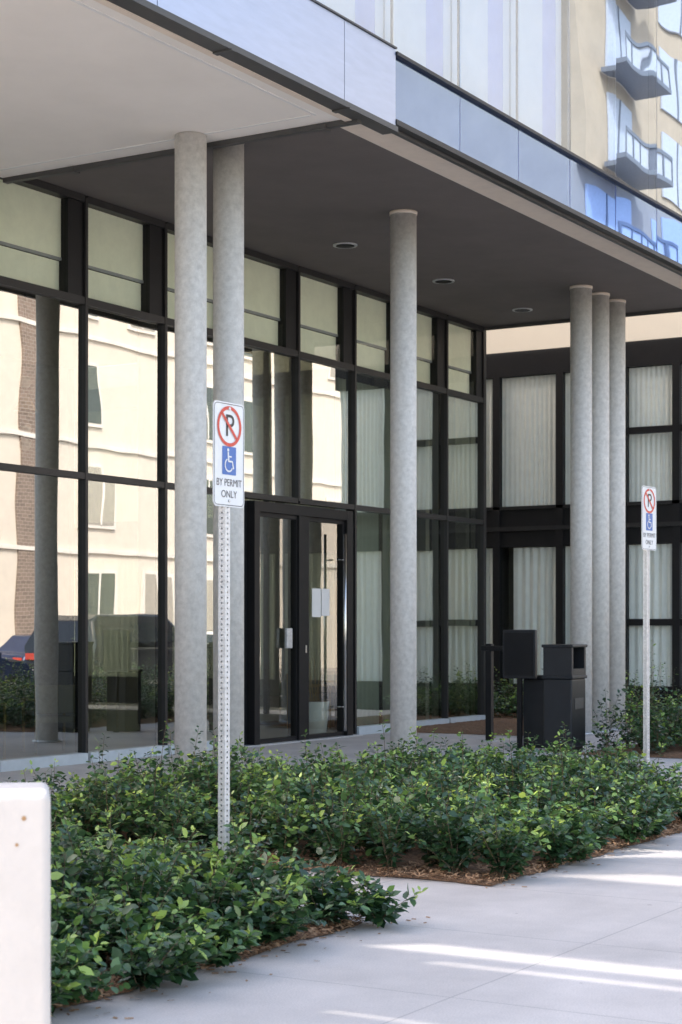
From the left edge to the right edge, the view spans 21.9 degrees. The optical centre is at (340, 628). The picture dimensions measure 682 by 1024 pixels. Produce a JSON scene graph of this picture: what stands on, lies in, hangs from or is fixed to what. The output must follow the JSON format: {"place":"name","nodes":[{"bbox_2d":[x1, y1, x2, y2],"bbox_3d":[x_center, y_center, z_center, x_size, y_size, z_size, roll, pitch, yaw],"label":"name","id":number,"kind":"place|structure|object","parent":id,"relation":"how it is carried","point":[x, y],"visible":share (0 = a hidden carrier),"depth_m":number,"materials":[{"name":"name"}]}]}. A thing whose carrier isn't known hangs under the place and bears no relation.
{"place":"outdoors","nodes":[
{"label":"outdoors","id":0,"kind":"place"},
{"bbox_2d":[0,245,323,368],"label":"lobby ceiling","id":1,"kind":"structure","parent":0,"point":[50,333],"depth_m":30.62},
{"bbox_2d":[0,705,681,1023],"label":"sidewalk","id":2,"kind":"structure","parent":0,"point":[580,942],"depth_m":8.54,"materials":[{"name":"concrete"}]},
{"bbox_2d":[0,782,50,1023],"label":"concrete gate pillar","id":3,"kind":"structure","parent":2,"relation":"on","point":[25,931],"depth_m":5.01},
{"bbox_2d":[0,356,67,711],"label":"lobby back wall","id":4,"kind":"structure","parent":2,"relation":"on","point":[33,580],"depth_m":33.88,"materials":[{"name":"paint"}]},
{"bbox_2d":[0,0,397,183],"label":"entrance canopy","id":5,"kind":"object","parent":4,"relation":"attached to","point":[85,85],"visible":0.91,"depth_m":16.49,"materials":[{"name":"white paint"}]},
{"bbox_2d":[392,119,681,275],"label":"bottom trim","id":6,"kind":"structure","parent":5,"relation":"attached to","point":[428,140],"depth_m":20.47,"materials":[{"name":"brown metal"}]},
{"bbox_2d":[396,58,459,150],"bbox_3d":[0.908,-5.460,18.449,0.002,0.640,1.468,0,0,31],"label":"spandrel","id":7,"kind":"object","parent":6,"relation":"on","point":[427,105],"visible":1,"depth_m":18.44,"materials":[{"name":"blue glass"}]},
{"bbox_2d":[460,94,517,180],"bbox_3d":[1.667,-5.460,19.720,0.001,0.640,1.468,0,0,31],"label":"spandrel","id":8,"kind":"object","parent":6,"relation":"on","point":[488,138],"visible":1,"depth_m":19.68,"materials":[{"name":"blue glass"}]},
{"bbox_2d":[519,128,569,206],"bbox_3d":[2.427,-5.460,20.990,0.003,0.640,1.468,0,0,31],"label":"spandrel","id":9,"kind":"object","parent":6,"relation":"on","point":[544,167],"visible":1,"depth_m":20.98,"materials":[{"name":"blue glass"}]},
{"bbox_2d":[518,131,656,250],"bbox_3d":[3.453,-5.470,22.881,0.060,0.660,11.700,0,0,31],"label":"spandrel back","id":10,"kind":"object","parent":6,"relation":"on","point":[615,195],"visible":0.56,"depth_m":23.05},
{"bbox_2d":[396,51,681,219],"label":"trim","id":11,"kind":"structure","parent":10,"relation":"on","point":[459,90],"depth_m":20.49,"materials":[{"name":"brown metal"}]},
{"bbox_2d":[383,0,425,66],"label":"white panel","id":12,"kind":"object","parent":11,"relation":"on","point":[409,28],"depth_m":18.30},
{"bbox_2d":[426,0,442,76],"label":"lavender panel","id":13,"kind":"object","parent":11,"relation":"on","point":[434,36],"depth_m":18.82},
{"bbox_2d":[451,0,487,102],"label":"white panel","id":14,"kind":"object","parent":11,"relation":"on","point":[474,47],"depth_m":19.55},
{"bbox_2d":[488,0,502,111],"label":"lavender panel","id":15,"kind":"object","parent":11,"relation":"on","point":[495,53],"depth_m":20.10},
{"bbox_2d":[509,0,541,133],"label":"white panel","id":16,"kind":"object","parent":11,"relation":"on","point":[530,63],"depth_m":20.81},
{"bbox_2d":[542,0,554,141],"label":"lavender panel","id":17,"kind":"object","parent":11,"relation":"on","point":[548,68],"visible":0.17,"depth_m":21.36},
{"bbox_2d":[570,0,616,177],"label":"glass","id":18,"kind":"object","parent":11,"relation":"on","point":[592,81],"visible":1,"depth_m":22.26,"materials":[{"name":"glass"}]},
{"bbox_2d":[616,0,656,200],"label":"glass","id":19,"kind":"object","parent":11,"relation":"on","point":[636,94],"visible":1,"depth_m":23.55,"materials":[{"name":"glass"}]},
{"bbox_2d":[657,0,681,214],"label":"glass","id":20,"kind":"object","parent":11,"relation":"on","point":[669,103],"visible":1,"depth_m":24.59,"materials":[{"name":"glass"}]},
{"bbox_2d":[570,157,614,229],"bbox_3d":[3.187,-5.460,22.260,0.005,0.640,1.468,0,0,31],"label":"spandrel","id":21,"kind":"object","parent":6,"relation":"on","point":[592,194],"visible":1,"depth_m":22.23,"materials":[{"name":"blue glass"}]},
{"bbox_2d":[616,183,655,250],"bbox_3d":[3.946,-5.460,23.530,0.002,0.640,1.468,0,0,31],"label":"spandrel","id":22,"kind":"object","parent":6,"relation":"on","point":[635,217],"visible":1,"depth_m":23.49,"materials":[{"name":"blue glass"}]},
{"bbox_2d":[335,377,378,724],"bbox_3d":[0.249,-1.150,27.227,0.068,5.300,1.330,0,0,31],"label":"lobby curtain","id":23,"kind":"object","parent":4,"relation":"hanging from","point":[367,582],"visible":0.6,"depth_m":27.42,"materials":[{"name":"fabric"}]},
{"bbox_2d":[383,388,389,722],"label":"lobby curtain","id":24,"kind":"object","parent":4,"relation":"hanging from","point":[386,556],"visible":0.27,"depth_m":28.03,"materials":[{"name":"fabric"}]},
{"bbox_2d":[68,369,72,684],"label":"return mullion","id":25,"kind":"object","parent":2,"relation":"on","point":[70,529],"visible":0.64,"depth_m":34.74,"materials":[{"name":"brown metal"}]},
{"bbox_2d":[75,197,87,752],"bbox_3d":[-3.088,-1.760,21.002,0.160,6.720,0.048,0,0,31],"label":"mullion","id":26,"kind":"object","parent":2,"relation":"on","point":[81,531],"visible":0.71,"depth_m":20.97,"materials":[{"name":"brown metal"}]},
{"bbox_2d":[0,276,84,305],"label":"transom","id":27,"kind":"object","parent":26,"relation":"attached to","point":[39,291],"visible":1,"depth_m":20.32,"materials":[{"name":"brown metal"}]},
{"bbox_2d":[46,198,82,295],"bbox_3d":[-3.278,-4.498,20.909,0.330,1.113,0.265,0,0,31],"label":"post","id":28,"kind":"object","parent":27,"relation":"on","point":[71,272],"visible":0.57,"depth_m":20.78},
{"bbox_2d":[0,245,58,289],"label":"blind","id":29,"kind":"object","parent":28,"relation":"attached to","point":[28,267],"visible":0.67,"depth_m":20.32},
{"bbox_2d":[0,177,84,201],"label":"head","id":30,"kind":"object","parent":28,"relation":"on","point":[49,189],"visible":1,"depth_m":20.46},
{"bbox_2d":[0,179,60,256],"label":"blind","id":31,"kind":"object","parent":30,"relation":"hanging from","point":[30,218],"visible":1,"depth_m":20.29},
{"bbox_2d":[155,223,167,744],"bbox_3d":[-2.278,-1.760,22.358,0.160,6.720,0.048,0,0,31],"label":"mullion","id":32,"kind":"object","parent":2,"relation":"on","point":[161,526],"visible":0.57,"depth_m":22.34,"materials":[{"name":"brown metal"}]},
{"bbox_2d":[88,298,164,324],"bbox_3d":[-2.682,-3.890,21.680,0.142,0.090,1.532,0,0,31],"label":"transom","id":33,"kind":"object","parent":32,"relation":"attached to","point":[121,311],"visible":0.93,"depth_m":21.64,"materials":[{"name":"brown metal"}]},
{"bbox_2d":[129,224,161,315],"bbox_3d":[-2.467,-4.498,22.265,0.330,1.113,0.265,0,0,31],"label":"post","id":34,"kind":"object","parent":33,"relation":"on","point":[151,293],"visible":0.57,"depth_m":22.12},
{"bbox_2d":[88,270,140,310],"bbox_3d":[-2.828,-4.133,21.604,0.010,0.375,1.220,0,0,31],"label":"blind","id":35,"kind":"object","parent":34,"relation":"attached to","point":[113,290],"visible":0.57,"depth_m":21.67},
{"bbox_2d":[85,196,164,227],"bbox_3d":[-2.681,-5.103,21.679,0.144,0.085,1.532,0,0,31],"label":"head","id":36,"kind":"object","parent":34,"relation":"on","point":[116,211],"visible":0.93,"depth_m":21.61},
{"bbox_2d":[88,208,142,279],"bbox_3d":[-2.802,-4.707,21.588,0.010,0.695,1.220,0,0,31],"label":"blind","id":37,"kind":"object","parent":36,"relation":"hanging from","point":[115,244],"visible":1,"depth_m":21.64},
{"bbox_2d":[0,709,334,758],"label":"lobby floor","id":38,"kind":"structure","parent":2,"relation":"on","point":[119,728],"depth_m":26.55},
{"bbox_2d":[21,685,74,753],"bbox_3d":[-3.673,1.140,22.299,0.590,0.860,0.570,0,0,-28],"label":"lobby chair","id":39,"kind":"object","parent":38,"relation":"on","point":[53,699],"visible":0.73,"depth_m":22.06,"materials":[{"name":"fabric"}]},
{"bbox_2d":[138,321,154,723],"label":"column","id":40,"kind":"structure","parent":38,"relation":"on","point":[146,526],"depth_m":28.88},
{"bbox_2d":[168,359,172,710],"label":"return mullion","id":41,"kind":"object","parent":2,"relation":"on","point":[170,631],"visible":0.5,"depth_m":33.50,"materials":[{"name":"brown metal"}]},
{"bbox_2d":[55,919,361,1008],"bbox_3d":[-2.777,1.572,8.024,3.486,0.044,5.664,0,0,31],"label":"mulch bed","id":42,"kind":"object","parent":2,"relation":"on","point":[109,960],"visible":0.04,"depth_m":8.63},
{"bbox_2d":[212,400,243,898],"bbox_3d":[-0.637,0.180,9.695,0.061,2.840,0.288,0,0,33],"label":"parking sign","id":43,"kind":"object","parent":42,"relation":"on","point":[228,460],"visible":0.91,"depth_m":9.68,"materials":[{"name":"metal"}]},
{"bbox_2d":[51,804,427,1017],"bbox_3d":[-2.155,1.240,8.641,3.738,0.762,4.599,0,0,31],"label":"shrub bed","id":44,"kind":"object","parent":42,"relation":"on","point":[131,902],"visible":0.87,"depth_m":8.60,"materials":[{"name":"green plant"}]},
{"bbox_2d":[263,351,268,713],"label":"return mullion","id":45,"kind":"object","parent":2,"relation":"on","point":[265,535],"visible":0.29,"depth_m":32.37,"materials":[{"name":"brown metal"}]},
{"bbox_2d":[244,734,362,746],"bbox_3d":[-0.591,1.591,25.032,0.290,0.018,3.080,0,0,31],"label":"threshold","id":46,"kind":"object","parent":2,"relation":"on","point":[295,741],"visible":0.5,"depth_m":24.85,"materials":[{"name":"metal"}]},
{"bbox_2d":[247,500,259,744],"bbox_3d":[-1.230,-0.065,23.975,0.220,3.330,0.130,0,0,31],"label":"jamb","id":47,"kind":"object","parent":46,"relation":"on","point":[253,622],"visible":0.71,"depth_m":23.90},
{"bbox_2d":[260,501,346,519],"bbox_3d":[-0.600,-1.660,25.031,0.217,0.140,2.330,0,0,31],"label":"header","id":48,"kind":"object","parent":47,"relation":"attached to","point":[287,509],"visible":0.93,"depth_m":24.91},
{"bbox_2d":[289,267,300,500],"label":"mullion","id":49,"kind":"object","parent":48,"relation":"on","point":[295,427],"visible":0.71,"depth_m":25.05,"materials":[{"name":"brown metal"}]},
{"bbox_2d":[244,337,297,357],"bbox_3d":[-1.060,-3.890,24.392,0.142,0.090,1.532,0,0,31],"label":"transom","id":50,"kind":"object","parent":49,"relation":"attached to","point":[268,347],"visible":0.64,"depth_m":24.42,"materials":[{"name":"brown metal"}]},
{"bbox_2d":[267,269,295,349],"bbox_3d":[-0.846,-4.498,24.977,0.330,1.113,0.265,0,0,31],"label":"post","id":51,"kind":"object","parent":50,"relation":"on","point":[287,330],"visible":0.57,"depth_m":24.83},
{"bbox_2d":[244,248,297,271],"bbox_3d":[-1.060,-5.103,24.391,0.144,0.085,1.532,0,0,31],"label":"head","id":52,"kind":"object","parent":51,"relation":"on","point":[264,259],"visible":0.64,"depth_m":24.40},
{"bbox_2d":[244,258,279,317],"bbox_3d":[-1.180,-4.707,24.300,0.010,0.695,1.220,0,0,31],"label":"blind","id":53,"kind":"object","parent":52,"relation":"hanging from","point":[261,288],"visible":0.64,"depth_m":24.42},
{"bbox_2d":[301,352,354,371],"bbox_3d":[-0.249,-3.890,25.748,0.142,0.090,1.532,0,0,31],"label":"transom","id":54,"kind":"object","parent":49,"relation":"attached to","point":[326,362],"visible":0.93,"depth_m":25.72,"materials":[{"name":"brown metal"}]},
{"bbox_2d":[325,287,352,363],"bbox_3d":[-0.035,-4.498,26.333,0.330,1.113,0.265,0,0,31],"label":"post","id":55,"kind":"object","parent":54,"relation":"on","point":[344,345],"visible":0.57,"depth_m":26.19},
{"bbox_2d":[298,266,354,289],"bbox_3d":[-0.249,-5.103,25.747,0.144,0.085,1.532,0,0,31],"label":"head","id":56,"kind":"object","parent":55,"relation":"on","point":[321,277],"visible":0.93,"depth_m":25.69},
{"bbox_2d":[301,276,336,333],"bbox_3d":[-0.369,-4.707,25.657,0.010,0.695,1.220,0,0,31],"label":"blind","id":57,"kind":"object","parent":56,"relation":"hanging from","point":[318,305],"visible":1,"depth_m":25.72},
{"bbox_2d":[292,515,296,739],"bbox_3d":[-0.654,-0.005,24.889,0.070,3.170,0.030,0,0,31],"label":"leaf stile","id":58,"kind":"object","parent":46,"relation":"on","point":[294,627],"visible":1,"depth_m":24.87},
{"bbox_2d":[288,515,308,739],"bbox_3d":[-0.605,-0.005,25.029,0.190,3.170,0.260,0,0,31],"label":"astragal","id":59,"kind":"object","parent":58,"relation":"attached to","point":[302,622],"visible":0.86,"depth_m":24.95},
{"bbox_2d":[335,511,352,735],"bbox_3d":[0.041,-0.065,26.099,0.220,3.330,0.160,0,0,31],"label":"jamb","id":60,"kind":"object","parent":46,"relation":"on","point":[348,526],"visible":0.57,"depth_m":26.05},
{"bbox_2d":[346,286,356,733],"bbox_3d":[0.155,-1.760,26.427,0.160,6.720,0.048,0,0,31],"label":"mullion","id":61,"kind":"object","parent":2,"relation":"on","point":[351,437],"visible":0.5,"depth_m":26.39,"materials":[{"name":"brown metal"}]},
{"bbox_2d":[51,812,681,1018],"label":"mulch chips","id":62,"kind":"object","parent":2,"relation":"on","point":[346,921],"visible":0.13,"depth_m":11.09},
{"bbox_2d":[69,803,681,885],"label":"mulch bed","id":63,"kind":"object","parent":2,"relation":"on","point":[413,854],"visible":0.03,"depth_m":11.73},
{"bbox_2d":[0,710,681,879],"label":"shrub bed","id":64,"kind":"object","parent":63,"relation":"on","point":[457,807],"visible":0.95,"depth_m":12.79,"materials":[{"name":"green plant"}]},
{"bbox_2d":[173,678,681,716],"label":"wing base","id":65,"kind":"object","parent":2,"relation":"on","point":[277,697],"visible":0.22,"depth_m":35.17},
{"bbox_2d":[260,711,641,735],"bbox_3d":[2.020,1.572,30.089,5.468,0.044,6.266,0,0,31],"label":"mulch bed","id":66,"kind":"object","parent":2,"relation":"on","point":[503,724],"visible":0.18,"depth_m":28.19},
{"bbox_2d":[367,346,372,385],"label":"return mullion","id":67,"kind":"object","parent":66,"relation":"on","point":[369,381],"depth_m":31.24,"materials":[{"name":"brown metal"}]},
{"bbox_2d":[73,360,174,706],"bbox_3d":[-1.504,-1.800,32.498,8.880,6.600,0.001,0,0,31],"label":"glass return","id":68,"kind":"object","parent":67,"relation":"attached to","point":[112,548],"visible":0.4,"depth_m":34.24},
{"bbox_2d":[417,359,428,719],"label":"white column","id":69,"kind":"structure","parent":66,"relation":"on","point":[422,557],"depth_m":29.51,"materials":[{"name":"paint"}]},
{"bbox_2d":[432,393,438,718],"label":"mullion","id":70,"kind":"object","parent":66,"relation":"on","point":[435,558],"depth_m":30.04,"materials":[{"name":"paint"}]},
{"bbox_2d":[439,316,448,718],"bbox_3d":[1.685,-1.760,28.984,0.160,6.720,0.048,0,0,31],"label":"mullion","id":71,"kind":"object","parent":66,"relation":"on","point":[443,557],"visible":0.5,"depth_m":28.96,"materials":[{"name":"brown metal"}]},
{"bbox_2d":[475,328,485,714],"bbox_3d":[2.393,-1.760,30.168,0.160,6.720,0.099,0,0,31],"label":"mullion","id":72,"kind":"object","parent":66,"relation":"on","point":[480,529],"visible":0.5,"depth_m":30.13,"materials":[{"name":"brown metal"}]},
{"bbox_2d":[429,662,657,717],"bbox_3d":[3.257,1.036,31.354,4.710,1.155,2.817,0,0,31],"label":"shrub bed","id":73,"kind":"object","parent":66,"relation":"on","point":[461,703],"visible":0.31,"depth_m":31.17,"materials":[{"name":"green plant"}]},
{"bbox_2d":[509,548,513,683],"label":"wing body","id":74,"kind":"structure","parent":2,"relation":"on","point":[511,588],"depth_m":33.50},
{"bbox_2d":[173,554,274,678],"bbox_3d":[-2.492,-0.235,36.574,2.860,2.550,0.069,0,0,31],"label":"wing curtain","id":75,"kind":"object","parent":74,"relation":"on","point":[271,616],"visible":0.12,"depth_m":36.05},
{"bbox_2d":[207,397,274,517],"bbox_3d":[-2.492,-3.490,36.574,2.860,2.440,0.036,0,0,31],"label":"wing curtain","id":76,"kind":"object","parent":74,"relation":"hanging from","point":[253,422],"visible":0.23,"depth_m":36.14,"materials":[{"name":"fabric"}]},
{"bbox_2d":[275,395,287,679],"bbox_3d":[-1.166,-1.835,35.868,0.140,5.770,0.410,0,0,31],"label":"wing mullion","id":77,"kind":"object","parent":74,"relation":"on","point":[279,554],"visible":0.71,"depth_m":35.70},
{"bbox_2d":[285,553,333,679],"bbox_3d":[-0.604,-0.235,35.445,1.260,2.550,0.067,0,0,31],"label":"wing curtain","id":78,"kind":"object","parent":74,"relation":"on","point":[321,628],"visible":0.56,"depth_m":35.31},
{"bbox_2d":[285,392,333,508],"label":"wing curtain","id":79,"kind":"object","parent":74,"relation":"hanging from","point":[317,446],"visible":0.56,"depth_m":35.37,"materials":[{"name":"fabric"}]},
{"bbox_2d":[88,312,681,378],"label":"wing cladding","id":80,"kind":"structure","parent":74,"relation":"attached to","point":[637,328],"depth_m":32.83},
{"bbox_2d":[174,503,681,556],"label":"wing slab band","id":81,"kind":"object","parent":74,"relation":"attached to","point":[528,517],"visible":0.11,"depth_m":33.06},
{"bbox_2d":[207,337,681,401],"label":"wing top band","id":82,"kind":"object","parent":74,"relation":"attached to","point":[651,353],"visible":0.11,"depth_m":33.01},
{"bbox_2d":[429,548,492,682],"bbox_3d":[2.091,-0.235,33.833,1.940,2.550,0.067,0,0,31],"label":"wing curtain","id":83,"kind":"object","parent":74,"relation":"hanging from","point":[461,608],"visible":0.4,"depth_m":33.68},
{"bbox_2d":[429,379,492,509],"bbox_3d":[2.091,-3.490,33.833,1.940,2.440,0.037,0,0,31],"label":"wing curtain","id":84,"kind":"object","parent":74,"relation":"hanging from","point":[461,453],"visible":0.32,"depth_m":33.68,"materials":[{"name":"fabric"}]},
{"bbox_2d":[493,377,508,683],"bbox_3d":[3.022,-1.835,33.364,0.140,5.770,0.410,0,0,31],"label":"wing mullion","id":85,"kind":"object","parent":74,"relation":"on","point":[500,589],"visible":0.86,"depth_m":33.19},
{"bbox_2d":[502,374,555,506],"bbox_3d":[3.537,-3.490,32.968,1.150,2.440,0.036,0,0,31],"label":"wing curtain","id":86,"kind":"object","parent":74,"relation":"hanging from","point":[528,440],"visible":1,"depth_m":32.98,"materials":[{"name":"fabric"}]},
{"bbox_2d":[514,547,555,683],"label":"wing curtain","id":87,"kind":"object","parent":74,"relation":"on","point":[534,588],"visible":0.6,"depth_m":32.91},
{"bbox_2d":[556,372,567,643],"bbox_3d":[4.129,-1.835,32.701,0.140,5.770,0.410,0,0,31],"label":"wing mullion","id":88,"kind":"object","parent":74,"relation":"on","point":[560,500],"visible":0.5,"depth_m":32.52},
{"bbox_2d":[629,365,671,501],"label":"wing curtain","id":89,"kind":"object","parent":74,"relation":"hanging from","point":[650,404],"visible":0.93,"depth_m":31.76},
{"bbox_2d":[629,544,671,685],"bbox_3d":[5.593,-0.235,31.739,0.860,2.550,0.067,0,0,31],"label":"wing curtain","id":90,"kind":"object","parent":74,"relation":"hanging from","point":[661,587],"visible":0.77,"depth_m":31.70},
{"bbox_2d":[672,363,681,686],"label":"wing mullion","id":91,"kind":"object","parent":74,"relation":"on","point":[676,495],"visible":1,"depth_m":31.37},
{"bbox_2d":[503,630,536,748],"bbox_3d":[2.381,0.810,23.484,0.480,1.580,0.076,0,0,31],"label":"information panel","id":92,"kind":"object","parent":2,"relation":"on","point":[519,655],"visible":0.98,"depth_m":23.46,"materials":[{"name":"black plastic"}]},
{"bbox_2d":[523,675,545,747],"bbox_3d":[2.706,1.117,23.736,0.420,0.965,0.440,0,0,31],"label":"waste bin","id":93,"kind":"object","parent":2,"relation":"on","point":[533,706],"visible":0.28,"depth_m":23.58,"materials":[{"name":"black plastic"}]},
{"bbox_2d":[541,644,587,751],"bbox_3d":[2.913,0.905,22.971,0.440,1.390,0.500,0,0,31],"label":"waste bin","id":94,"kind":"object","parent":2,"relation":"on","point":[564,675],"visible":0.97,"depth_m":22.80,"materials":[{"name":"black plastic"}]},
{"bbox_2d":[581,743,681,757],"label":"mulch bed","id":95,"kind":"object","parent":2,"relation":"on","point":[674,752],"visible":0.33,"depth_m":22.24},
{"bbox_2d":[569,639,681,753],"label":"shrub bed","id":96,"kind":"object","parent":95,"relation":"on","point":[670,727],"visible":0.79,"depth_m":22.50,"materials":[{"name":"green plant"}]},
{"bbox_2d":[641,486,655,766],"bbox_3d":[3.002,0.105,17.301,0.061,2.990,0.312,0,0,37],"label":"parking sign","id":97,"kind":"object","parent":2,"relation":"on","point":[648,518],"visible":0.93,"depth_m":17.29,"materials":[{"name":"metal"}]},
{"bbox_3d":[-1.532,1.585,17.974,0.400,0.030,0.400,0,0,31],"label":"base plate","id":98,"kind":"object","parent":2,"relation":"on","visible":0},
{"bbox_2d":[175,132,206,778],"bbox_3d":[-1.532,-1.708,17.974,0.326,6.615,0.326,0,0,31],"label":"shaft","id":99,"kind":"object","parent":98,"relation":"on","point":[190,431],"visible":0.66,"depth_m":17.83,"materials":[{"name":"concrete"}]},
{"bbox_3d":[-1.183,1.585,18.558,0.400,0.030,0.400,0,0,31],"label":"base plate","id":100,"kind":"object","parent":2,"relation":"on","visible":0},
{"bbox_2d":[213,144,243,771],"bbox_3d":[-1.183,-1.772,18.558,0.326,6.745,0.326,0,0,31],"label":"shaft","id":101,"kind":"object","parent":100,"relation":"on","point":[228,273],"visible":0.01,"depth_m":18.42,"materials":[{"name":"concrete"}]},
{"bbox_3d":[0.772,1.585,21.828,0.400,0.030,0.400,0,0,31],"label":"base plate","id":102,"kind":"object","parent":2,"relation":"on","visible":0},
{"bbox_2d":[390,212,416,755],"bbox_3d":[0.772,-1.772,21.828,0.326,6.745,0.326,0,0,31],"label":"shaft","id":103,"kind":"object","parent":102,"relation":"on","point":[403,472],"visible":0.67,"depth_m":21.69,"materials":[{"name":"concrete"}]},
{"bbox_3d":[3.621,1.585,26.591,0.400,0.030,0.400,0,0,31],"label":"base plate","id":104,"kind":"object","parent":2,"relation":"on","visible":0},
{"bbox_2d":[570,287,591,732],"bbox_3d":[3.621,-1.772,26.591,0.326,6.745,0.326,0,0,31],"label":"shaft","id":105,"kind":"object","parent":104,"relation":"on","point":[580,465],"visible":0.8,"depth_m":26.45,"materials":[{"name":"concrete"}]},
{"bbox_3d":[3.970,1.585,27.175,0.400,0.030,0.400,0,0,31],"label":"base plate","id":106,"kind":"object","parent":2,"relation":"on","visible":0},
{"bbox_2d":[592,295,608,730],"bbox_3d":[3.970,-1.772,27.175,0.326,6.745,0.326,0,0,31],"label":"shaft","id":107,"kind":"object","parent":106,"relation":"on","point":[600,493],"visible":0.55,"depth_m":27.03,"materials":[{"name":"concrete"}]},
{"bbox_3d":[4.309,1.585,27.741,0.400,0.030,0.400,0,0,31],"label":"base plate","id":108,"kind":"object","parent":2,"relation":"on","visible":0},
{"bbox_2d":[609,301,624,728],"bbox_3d":[4.309,-1.772,27.741,0.326,6.745,0.326,0,0,31],"label":"shaft","id":109,"kind":"object","parent":108,"relation":"on","point":[616,495],"visible":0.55,"depth_m":27.59,"materials":[{"name":"concrete"}]},
{"bbox_3d":[-7.549,-7.430,28.604,24.500,4.240,13.130,0,0,31],"label":"upper body","id":110,"kind":"object","parent":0,"visible":0},
{"bbox_2d":[340,124,681,288],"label":"soffit edge strip","id":111,"kind":"object","parent":110,"relation":"attached to","point":[397,145],"visible":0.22,"depth_m":21.07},
{"bbox_2d":[38,128,681,326],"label":"portico soffit","id":112,"kind":"structure","parent":111,"relation":"attached to","point":[311,199],"depth_m":22.72,"materials":[{"name":"paint"}]},
{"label":"mullion","id":113,"kind":"object","parent":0,"visible":0},
{"bbox_2d":[357,366,389,381],"bbox_3d":[0.533,-3.890,27.057,0.142,0.090,1.422,0,0,31],"label":"transom","id":114,"kind":"object","parent":113,"relation":"attached to","point":[371,373],"visible":0.57,"depth_m":26.91,"materials":[{"name":"brown metal"}]},
{"bbox_2d":[374,303,389,373],"bbox_3d":[0.720,-4.498,27.595,0.330,1.113,0.265,0,0,31],"label":"post","id":115,"kind":"object","parent":114,"relation":"on","point":[387,361],"visible":0.14,"depth_m":27.44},
{"bbox_2d":[355,285,389,302],"bbox_3d":[0.534,-5.103,27.056,0.144,0.085,1.422,0,0,31],"label":"head","id":116,"kind":"object","parent":115,"relation":"on","point":[373,294],"visible":0.57,"depth_m":26.90},
{"bbox_2d":[357,294,385,347],"bbox_3d":[0.413,-4.707,26.965,0.010,0.695,1.110,0,0,31],"label":"blind","id":117,"kind":"object","parent":116,"relation":"hanging from","point":[371,321],"visible":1,"depth_m":27.05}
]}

